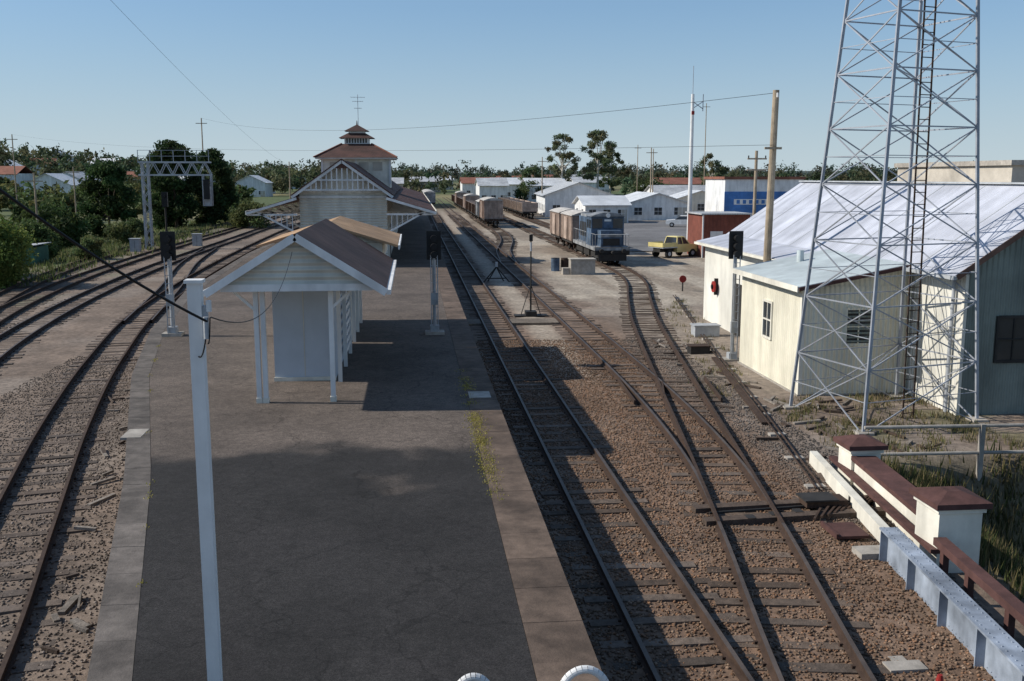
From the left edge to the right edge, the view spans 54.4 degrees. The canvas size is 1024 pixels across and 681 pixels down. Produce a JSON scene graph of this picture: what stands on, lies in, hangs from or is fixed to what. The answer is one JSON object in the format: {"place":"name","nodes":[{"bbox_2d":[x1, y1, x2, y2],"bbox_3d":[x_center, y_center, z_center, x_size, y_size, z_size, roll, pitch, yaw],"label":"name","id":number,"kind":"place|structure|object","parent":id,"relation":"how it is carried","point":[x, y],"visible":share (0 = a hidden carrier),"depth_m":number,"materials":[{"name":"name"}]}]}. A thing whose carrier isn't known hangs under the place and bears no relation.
{"place":"outdoors","nodes":[
{"label":"outdoors","id":0,"kind":"place"},
{"bbox_2d":[0,219,251,290],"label":"verge grass","id":1,"kind":"structure","parent":0,"point":[107,245],"depth_m":83.36,"materials":[{"name":"green plant"}]},
{"bbox_2d":[0,162,1023,680],"bbox_3d":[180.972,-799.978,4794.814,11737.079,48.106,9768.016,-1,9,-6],"label":"ground","id":2,"kind":"structure","parent":0,"point":[596,298],"depth_m":24.38,"materials":[{"name":"gravel"}]},
{"bbox_2d":[6,134,17,199],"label":"timber power pole","id":3,"kind":"object","parent":2,"relation":"on","point":[12,139],"visible":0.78,"depth_m":150.92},
{"bbox_2d":[40,138,750,150],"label":"power line","id":4,"kind":"object","parent":3,"relation":"attached to","point":[423,150],"visible":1,"depth_m":53.59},
{"bbox_2d":[0,173,32,186],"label":"walls","id":5,"kind":"structure","parent":2,"relation":"on","point":[20,177],"depth_m":308.80,"materials":[{"name":"white paint"}]},
{"bbox_2d":[0,166,35,174],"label":"roof","id":6,"kind":"structure","parent":5,"relation":"on","point":[6,170],"depth_m":309.85,"materials":[{"name":"metal"}]},
{"bbox_2d":[0,217,38,288],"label":"leafy bush","id":7,"kind":"object","parent":2,"relation":"on","point":[14,244],"visible":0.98,"depth_m":56.91,"materials":[{"name":"green plant"}]},
{"bbox_2d":[7,216,65,259],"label":"leafy bush","id":8,"kind":"object","parent":2,"relation":"on","point":[41,234],"visible":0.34,"depth_m":79.58,"materials":[{"name":"green plant"}]},
{"bbox_2d":[21,242,51,267],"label":"green lineside hut","id":9,"kind":"object","parent":2,"relation":"on","point":[42,251],"visible":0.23,"depth_m":74.59,"materials":[{"name":"metal"}]},
{"bbox_2d":[16,201,93,249],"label":"leafy bush","id":10,"kind":"object","parent":2,"relation":"on","point":[68,224],"visible":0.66,"depth_m":98.58,"materials":[{"name":"green plant"}]},
{"bbox_2d":[0,356,138,680],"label":"track ballast","id":11,"kind":"structure","parent":2,"relation":"on","point":[55,592],"depth_m":19.81,"materials":[{"name":"gravel"}]},
{"bbox_2d":[68,237,106,259],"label":"leafy bush","id":12,"kind":"object","parent":2,"relation":"on","point":[94,246],"visible":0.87,"depth_m":76.63,"materials":[{"name":"green plant"}]},
{"bbox_2d":[75,158,140,237],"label":"dark leafy tree","id":13,"kind":"object","parent":2,"relation":"on","point":[113,203],"visible":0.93,"depth_m":111.86,"materials":[{"name":"green plant"}]},
{"bbox_2d":[102,217,154,244],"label":"leafy bush","id":14,"kind":"object","parent":2,"relation":"on","point":[134,225],"visible":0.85,"depth_m":95.34,"materials":[{"name":"green plant"}]},
{"bbox_2d":[0,213,272,313],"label":"railway track","id":15,"kind":"structure","parent":2,"relation":"on","point":[30,287],"depth_m":61.42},
{"bbox_2d":[0,213,285,332],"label":"railway track","id":16,"kind":"structure","parent":2,"relation":"on","point":[66,283],"depth_m":59.07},
{"bbox_2d":[0,222,299,680],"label":"railway track","id":17,"kind":"structure","parent":2,"relation":"on","point":[8,666],"depth_m":21.23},
{"bbox_2d":[0,215,299,374],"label":"railway track","id":18,"kind":"structure","parent":2,"relation":"on","point":[78,308],"depth_m":51.21,"materials":[{"name":"metal"}]},
{"bbox_2d":[123,248,216,323],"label":"railway track","id":19,"kind":"structure","parent":2,"relation":"on","point":[134,312],"depth_m":56.05,"materials":[{"name":"metal"}]},
{"bbox_2d":[140,139,208,229],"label":"dark leafy tree","id":20,"kind":"object","parent":2,"relation":"on","point":[180,207],"visible":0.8,"depth_m":126.88,"materials":[{"name":"green plant"}]},
{"bbox_2d":[137,150,213,248],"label":"signal gantry","id":21,"kind":"object","parent":2,"relation":"on","point":[207,190],"visible":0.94,"depth_m":87.23,"materials":[{"name":"metal"}]},
{"bbox_2d":[191,147,239,224],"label":"dark leafy tree","id":22,"kind":"object","parent":2,"relation":"on","point":[225,198],"visible":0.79,"depth_m":132.09,"materials":[{"name":"green plant"}]},
{"bbox_2d":[225,197,273,228],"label":"leafy bush","id":23,"kind":"object","parent":2,"relation":"on","point":[238,217],"visible":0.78,"depth_m":123.36,"materials":[{"name":"green plant"}]},
{"bbox_2d":[235,182,272,196],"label":"walls","id":24,"kind":"structure","parent":2,"relation":"on","point":[267,188],"depth_m":325.42,"materials":[{"name":"white paint"}]},
{"bbox_2d":[87,210,601,680],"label":"railway platform","id":25,"kind":"structure","parent":2,"relation":"on","point":[368,527],"depth_m":15.29,"materials":[{"name":"concrete"}]},
{"bbox_2d":[160,231,184,336],"bbox_3d":[-11.284,-1.843,32.877,0.640,3.500,0.510,-1,9,-6],"label":"railway signal","id":26,"kind":"object","parent":25,"relation":"on","point":[168,246],"visible":0.95,"depth_m":32.70,"materials":[{"name":"metal"}]},
{"bbox_2d":[183,278,222,680],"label":"cable pole","id":27,"kind":"object","parent":25,"relation":"on","point":[198,332],"visible":0.99,"depth_m":9.23,"materials":[{"name":"metal"}]},
{"bbox_2d":[0,188,207,321],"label":"overhead cable","id":28,"kind":"object","parent":27,"relation":"attached to","point":[17,202],"visible":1,"depth_m":7.75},
{"bbox_2d":[203,216,401,402],"bbox_3d":[-5.531,-1.596,29.632,4.370,3.962,14.698,-1,9,-6],"label":"platform shelter","id":29,"kind":"object","parent":25,"relation":"on","point":[338,266],"visible":1,"depth_m":25.41,"materials":[{"name":"wood"}]},
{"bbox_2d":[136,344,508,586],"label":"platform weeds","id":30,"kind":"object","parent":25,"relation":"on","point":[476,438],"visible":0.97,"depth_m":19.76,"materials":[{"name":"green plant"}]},
{"bbox_2d":[299,193,398,256],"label":"walls","id":31,"kind":"structure","parent":25,"relation":"on","point":[369,211],"depth_m":58.83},
{"bbox_2d":[256,202,425,230],"bbox_3d":[-13.123,-12.237,90.564,9.708,1.338,67.270,-1,9,-6],"label":"canopy bracket","id":32,"kind":"object","parent":31,"relation":"attached to","point":[397,218],"visible":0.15,"depth_m":61.40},
{"bbox_2d":[247,187,435,211],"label":"canopy roof","id":33,"kind":"structure","parent":31,"relation":"attached to","point":[411,196],"depth_m":71.06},
{"bbox_2d":[246,197,435,214],"bbox_3d":[-9.786,-7.727,57.179,10.840,0.984,0.050,-1,9,-6],"label":"canopy end rafter","id":34,"kind":"object","parent":33,"relation":"attached to","point":[293,199],"visible":1,"depth_m":56.84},
{"bbox_2d":[247,202,435,215],"bbox_3d":[-13.123,-12.686,90.491,10.800,0.100,67.270,-1,9,-6],"label":"canopy strut","id":35,"kind":"object","parent":31,"relation":"attached to","point":[296,209],"visible":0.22,"depth_m":61.89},
{"bbox_2d":[301,168,383,192],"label":"gable wall","id":36,"kind":"structure","parent":31,"relation":"on","point":[344,182],"depth_m":58.53,"materials":[{"name":"beige paint"}]},
{"bbox_2d":[304,179,380,190],"bbox_3d":[-9.881,-9.051,57.930,4.900,0.660,0.100,-1,9,-6],"label":"gable rail","id":37,"kind":"object","parent":36,"relation":"attached to","point":[342,189],"visible":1,"depth_m":57.88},
{"bbox_2d":[295,160,401,196],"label":"roof","id":38,"kind":"structure","parent":31,"relation":"on","point":[395,188],"depth_m":68.14,"materials":[{"name":"red paint"}]},
{"bbox_2d":[291,160,392,197],"bbox_3d":[-9.875,-9.360,57.819,5.933,2.204,0.050,-1,9,-6],"label":"barge board","id":39,"kind":"object","parent":38,"relation":"attached to","point":[333,167],"visible":0.86,"depth_m":57.68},
{"bbox_2d":[310,168,373,188],"bbox_3d":[-9.881,-9.550,57.853,4.270,1.630,0.050,-1,9,-6],"label":"gable fretwork","id":40,"kind":"object","parent":38,"relation":"attached to","point":[341,181],"visible":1,"depth_m":57.85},
{"bbox_2d":[323,159,391,187],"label":"tower walls","id":41,"kind":"structure","parent":31,"relation":"on","point":[382,175],"depth_m":72.89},
{"bbox_2d":[314,144,397,158],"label":"tower roof","id":42,"kind":"structure","parent":41,"relation":"on","point":[356,150],"depth_m":72.76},
{"bbox_2d":[425,231,444,334],"bbox_3d":[-2.597,-1.901,33.230,0.640,3.500,0.510,-1,9,-6],"label":"railway signal","id":43,"kind":"object","parent":25,"relation":"on","point":[433,243],"visible":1,"depth_m":33.06,"materials":[{"name":"metal"}]},
{"bbox_2d":[458,665,608,680],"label":"white platform handrail","id":44,"kind":"object","parent":25,"relation":"on","point":[571,674],"visible":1,"depth_m":8.54,"materials":[{"name":"metal"}]},
{"bbox_2d":[459,177,498,193],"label":"warehouse","id":45,"kind":"structure","parent":2,"relation":"on","point":[467,184],"depth_m":319.85,"materials":[{"name":"white paint"}]},
{"bbox_2d":[444,197,517,261],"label":"railway track","id":46,"kind":"structure","parent":2,"relation":"on","point":[500,238],"depth_m":102.84,"materials":[{"name":"metal"}]},
{"bbox_2d":[479,197,502,225],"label":"covered goods wagon","id":47,"kind":"object","parent":46,"relation":"on","point":[491,208],"visible":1,"depth_m":123.68,"materials":[{"name":"paint"}]},
{"bbox_2d":[0,138,973,222],"bbox_3d":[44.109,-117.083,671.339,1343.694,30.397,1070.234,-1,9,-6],"label":"distant trees","id":48,"kind":"object","parent":2,"relation":"on","point":[277,175],"visible":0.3,"depth_m":375.74,"materials":[{"name":"green plant"}]},
{"bbox_2d":[41,339,941,653],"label":"scrap timbers","id":49,"kind":"object","parent":2,"relation":"on","point":[75,623],"visible":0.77,"depth_m":23.65,"materials":[{"name":"wood"}]},
{"bbox_2d":[474,178,508,197],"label":"warehouse","id":50,"kind":"structure","parent":2,"relation":"on","point":[492,187],"depth_m":246.29,"materials":[{"name":"white paint"}]},
{"bbox_2d":[467,318,558,325],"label":"crossing planks","id":51,"kind":"object","parent":2,"relation":"on","point":[525,321],"visible":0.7,"depth_m":43.09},
{"bbox_2d":[513,180,544,199],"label":"leafy bush","id":52,"kind":"object","parent":2,"relation":"on","point":[522,190],"visible":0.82,"depth_m":251.71,"materials":[{"name":"green plant"}]},
{"bbox_2d":[517,165,541,180],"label":"gum tree","id":53,"kind":"object","parent":2,"relation":"on","point":[530,170],"visible":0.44,"depth_m":273.27,"materials":[{"name":"green plant"}]},
{"bbox_2d":[514,235,547,316],"bbox_3d":[0.856,-2.930,45.226,1.500,3.750,0.600,-1,9,-6],"label":"shunting indicator mast","id":54,"kind":"object","parent":2,"relation":"on","point":[530,313],"visible":0.99,"depth_m":45.25,"materials":[{"name":"metal"}]},
{"bbox_2d":[503,209,571,248],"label":"railway track","id":55,"kind":"structure","parent":2,"relation":"on","point":[538,222],"depth_m":143.54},
{"bbox_2d":[517,202,537,217],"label":"open goods wagon","id":56,"kind":"object","parent":55,"relation":"on","point":[526,208],"visible":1,"depth_m":150.04,"materials":[{"name":"paint"}]},
{"bbox_2d":[521,178,565,201],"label":"warehouse","id":57,"kind":"structure","parent":2,"relation":"on","point":[549,182],"depth_m":253.52,"materials":[{"name":"white paint"}]},
{"bbox_2d":[545,133,580,177],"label":"gum tree","id":58,"kind":"object","parent":2,"relation":"on","point":[556,145],"visible":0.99,"depth_m":259.70,"materials":[{"name":"green plant"}]},
{"bbox_2d":[534,181,613,216],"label":"white goods office","id":59,"kind":"structure","parent":2,"relation":"on","point":[565,194],"depth_m":159.27,"materials":[{"name":"paint"}]},
{"bbox_2d":[561,258,595,274],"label":"concrete loading block","id":60,"kind":"structure","parent":2,"relation":"on","point":[581,266],"depth_m":64.88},
{"bbox_2d":[569,177,608,192],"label":"warehouse","id":61,"kind":"structure","parent":2,"relation":"on","point":[588,182],"depth_m":333.97,"materials":[{"name":"white paint"}]},
{"bbox_2d":[578,129,615,188],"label":"gum tree","id":62,"kind":"object","parent":2,"relation":"on","point":[595,135],"visible":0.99,"depth_m":260.08,"materials":[{"name":"green plant"}]},
{"bbox_2d":[428,214,771,680],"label":"railway track","id":63,"kind":"structure","parent":2,"relation":"on","point":[717,637],"depth_m":18.20,"materials":[{"name":"metal"}]},
{"bbox_2d":[572,195,631,222],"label":"white goods office","id":64,"kind":"structure","parent":2,"relation":"on","point":[619,204],"depth_m":136.83,"materials":[{"name":"paint"}]},
{"bbox_2d":[596,141,626,192],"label":"gum tree","id":65,"kind":"object","parent":2,"relation":"on","point":[610,183],"visible":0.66,"depth_m":269.19,"materials":[{"name":"green plant"}]},
{"bbox_2d":[503,215,783,528],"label":"railway track","id":66,"kind":"structure","parent":2,"relation":"on","point":[539,234],"depth_m":35.53,"materials":[{"name":"metal"}]},
{"bbox_2d":[549,207,575,245],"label":"covered goods wagon","id":67,"kind":"object","parent":66,"relation":"on","point":[555,222],"visible":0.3,"depth_m":90.26,"materials":[{"name":"paint"}]},
{"bbox_2d":[561,210,591,251],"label":"covered goods wagon","id":68,"kind":"object","parent":66,"relation":"on","point":[569,224],"visible":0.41,"depth_m":82.52,"materials":[{"name":"paint"}]},
{"bbox_2d":[573,211,629,262],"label":"diesel locomotive","id":69,"kind":"object","parent":66,"relation":"on","point":[601,234],"visible":1,"depth_m":71.98,"materials":[{"name":"blue paint"}]},
{"bbox_2d":[632,175,673,191],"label":"leafy bush","id":70,"kind":"object","parent":2,"relation":"on","point":[646,183],"visible":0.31,"depth_m":241.51,"materials":[{"name":"green plant"}]},
{"bbox_2d":[624,221,686,250],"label":"car park","id":71,"kind":"structure","parent":2,"relation":"on","point":[642,234],"depth_m":113.30,"materials":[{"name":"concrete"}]},
{"bbox_2d":[628,203,687,220],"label":"walls","id":72,"kind":"structure","parent":2,"relation":"on","point":[667,211],"depth_m":146.65,"materials":[{"name":"white paint"}]},
{"bbox_2d":[625,191,687,202],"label":"roof","id":73,"kind":"structure","parent":72,"relation":"on","point":[633,196],"depth_m":149.92,"materials":[{"name":"white metal"}]},
{"bbox_2d":[631,194,686,202],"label":"roof","id":74,"kind":"structure","parent":72,"relation":"on","point":[658,198],"depth_m":146.40,"materials":[{"name":"grey metal"}]},
{"bbox_2d":[436,198,893,680],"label":"railway track","id":75,"kind":"structure","parent":2,"relation":"on","point":[862,668],"depth_m":17.52,"materials":[{"name":"metal"}]},
{"bbox_2d":[618,376,722,403],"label":"turnout check rails","id":76,"kind":"object","parent":75,"relation":"on","point":[706,380],"visible":0.95,"depth_m":29.10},
{"bbox_2d":[648,235,697,257],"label":"yellow utility truck","id":77,"kind":"object","parent":2,"relation":"on","point":[678,245],"visible":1,"depth_m":78.95,"materials":[{"name":"paint"}]},
{"bbox_2d":[651,178,703,184],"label":"warehouse","id":78,"kind":"structure","parent":2,"relation":"on","point":[683,181],"depth_m":298.53,"materials":[{"name":"red"}]},
{"bbox_2d":[687,66,703,234],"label":"radio mast","id":79,"kind":"object","parent":2,"relation":"on","point":[689,208],"visible":0.89,"depth_m":84.36,"materials":[{"name":"metal"}]},
{"bbox_2d":[686,343,715,354],"bbox_3d":[6.951,0.336,35.987,1.188,0.367,0.560,-1,9,-6],"label":"trackside junction box","id":80,"kind":"object","parent":2,"relation":"on","point":[704,348],"visible":0.92,"depth_m":35.73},
{"bbox_2d":[690,323,720,336],"bbox_3d":[7.746,-0.358,39.924,1.080,0.590,0.680,-1,9,-6],"label":"trackside junction box","id":81,"kind":"object","parent":2,"relation":"on","point":[705,329],"visible":0.86,"depth_m":39.63,"materials":[{"name":"metal"}]},
{"bbox_2d":[699,153,729,183],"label":"gum tree","id":82,"kind":"object","parent":2,"relation":"on","point":[719,170],"visible":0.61,"depth_m":282.00,"materials":[{"name":"green plant"}]},
{"bbox_2d":[685,211,751,257],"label":"red clad store","id":83,"kind":"structure","parent":2,"relation":"on","point":[704,224],"depth_m":78.45,"materials":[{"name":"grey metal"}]},
{"bbox_2d":[721,231,743,361],"bbox_3d":[7.633,-1.481,34.225,0.640,4.550,0.510,-1,9,-6],"label":"railway signal","id":84,"kind":"object","parent":2,"relation":"on","point":[735,252],"visible":0.98,"depth_m":34.03,"materials":[{"name":"metal"}]},
{"bbox_2d":[475,338,1022,680],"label":"track ballast","id":85,"kind":"structure","parent":2,"relation":"on","point":[753,555],"depth_m":18.11,"materials":[{"name":"gravel"}]},
{"bbox_2d":[820,521,869,538],"bbox_3d":[5.910,3.357,17.692,0.600,0.090,0.700,-1,9,-6],"label":"steel cover plate","id":86,"kind":"object","parent":85,"relation":"on","point":[843,530],"visible":1,"depth_m":17.62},
{"bbox_2d":[673,295,826,488],"bbox_3d":[7.381,0.352,36.494,0.575,0.197,33.411,1,9,4],"label":"point rodding","id":87,"kind":"object","parent":2,"relation":"on","point":[759,414],"visible":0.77,"depth_m":27.44,"materials":[{"name":"metal"}]},
{"bbox_2d":[694,234,818,336],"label":"shed annexe","id":88,"kind":"structure","parent":2,"relation":"on","point":[717,309],"depth_m":41.47,"materials":[{"name":"metal"}]},
{"bbox_2d":[734,283,741,336],"bbox_3d":[9.020,-1.223,39.910,0.040,2.100,1.000,-1,9,-6],"label":"doorway","id":89,"kind":"structure","parent":88,"relation":"in","point":[737,285],"depth_m":39.61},
{"bbox_2d":[747,151,766,215],"bbox_3d":[11.188,-4.974,46.105,0.900,7.500,0.226,-1,9,-6],"label":"telegraph pole","id":90,"kind":"object","parent":2,"relation":"on","point":[756,159],"visible":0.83,"depth_m":45.63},
{"bbox_2d":[763,90,781,261],"bbox_3d":[8.989,-4.014,34.843,0.600,9.253,0.348,-1,9,-6],"label":"timber power pole","id":91,"kind":"object","parent":2,"relation":"on","point":[773,147],"visible":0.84,"depth_m":34.51,"materials":[{"name":"brown wood"}]},
{"bbox_2d":[691,492,885,526],"bbox_3d":[5.725,3.127,18.815,4.647,0.280,1.269,-2,10,-12],"label":"point switch machine","id":92,"kind":"object","parent":2,"relation":"on","point":[821,503],"visible":0.73,"depth_m":18.70,"materials":[{"name":"metal"}]},
{"bbox_2d":[731,249,912,395],"bbox_3d":[9.538,-0.601,31.327,3.579,4.250,5.960,-1,9,-6],"label":"corrugated iron hut","id":93,"kind":"object","parent":2,"relation":"on","point":[773,291],"visible":0.68,"depth_m":28.99,"materials":[{"name":"metal"}]},
{"bbox_2d":[761,299,772,339],"bbox_3d":[8.017,-0.664,31.246,0.060,1.220,0.800,-1,9,-6],"label":"window frame","id":94,"kind":"structure","parent":93,"relation":"in","point":[764,300],"depth_m":31.20,"materials":[{"name":"beige paint"}]},
{"bbox_2d":[843,307,871,345],"bbox_3d":[9.997,-0.401,28.718,0.850,1.120,0.060,-1,9,-6],"label":"window frame","id":95,"kind":"structure","parent":93,"relation":"in","point":[848,308],"depth_m":28.67,"materials":[{"name":"wood"}]},
{"bbox_2d":[656,297,1023,466],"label":"trackside weeds","id":96,"kind":"object","parent":2,"relation":"on","point":[871,397],"visible":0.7,"depth_m":25.86,"materials":[{"name":"green plant"}]},
{"bbox_2d":[723,181,1023,415],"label":"corrugated goods shed","id":97,"kind":"structure","parent":2,"relation":"on","point":[1001,297],"depth_m":27.67,"materials":[{"name":"metal"}]},
{"bbox_2d":[993,315,1023,362],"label":"window frame","id":98,"kind":"structure","parent":97,"relation":"in","point":[998,318],"depth_m":26.28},
{"bbox_2d":[997,318,1023,359],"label":"window","id":99,"kind":"structure","parent":97,"relation":"in","point":[1006,325],"depth_m":26.33,"materials":[{"name":"black glass"}]},
{"bbox_2d":[780,0,988,435],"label":"lattice communications tower","id":100,"kind":"structure","parent":2,"relation":"on","point":[912,130],"depth_m":25.47,"materials":[{"name":"metal"}]},
{"bbox_2d":[882,655,927,673],"bbox_3d":[5.080,4.223,12.964,0.500,0.070,0.400,-1,9,-6],"label":"concrete slab fragment","id":101,"kind":"object","parent":2,"relation":"on","point":[902,664],"visible":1,"depth_m":12.87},
{"bbox_2d":[809,434,1023,638],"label":"bridge parapet","id":102,"kind":"structure","parent":2,"relation":"on","point":[941,527],"depth_m":16.32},
{"bbox_2d":[852,527,1023,680],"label":"bridge plate girder","id":103,"kind":"object","parent":2,"relation":"on","point":[994,648],"visible":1,"depth_m":13.86,"materials":[{"name":"metal"}]},
{"bbox_2d":[864,423,1023,481],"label":"pipe rail fence","id":104,"kind":"object","parent":2,"relation":"on","point":[980,452],"visible":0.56,"depth_m":22.25,"materials":[{"name":"metal"}]},
{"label":"walls","id":105,"kind":"object","parent":2,"relation":"on","visible":0},
{"bbox_2d":[643,185,704,195],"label":"roof","id":106,"kind":"structure","parent":105,"relation":"on","point":[668,190],"depth_m":199.71,"materials":[{"name":"grey metal"}]},
{"bbox_2d":[0,0,1023,173],"label":"sky","id":107,"kind":"structure","parent":0,"point":[83,72],"materials":[{"name":"blue"}]},
{"bbox_2d":[705,179,803,216],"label":"walls","id":108,"kind":"structure","parent":0,"point":[716,190],"depth_m":147.97,"materials":[{"name":"white paint"}]},
{"bbox_2d":[724,192,785,212],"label":"blue band","id":109,"kind":"object","parent":108,"relation":"attached to","point":[729,198],"visible":0.43,"depth_m":147.68,"materials":[{"name":"paint"}]},
{"bbox_2d":[881,436,1023,601],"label":"embankment grass","id":110,"kind":"structure","parent":0,"point":[1001,556],"depth_m":21.57,"materials":[{"name":"green plant"}]},
{"bbox_2d":[894,160,1023,183],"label":"beige warehouse","id":111,"kind":"structure","parent":0,"point":[1002,171],"depth_m":62.87,"materials":[{"name":"concrete"}]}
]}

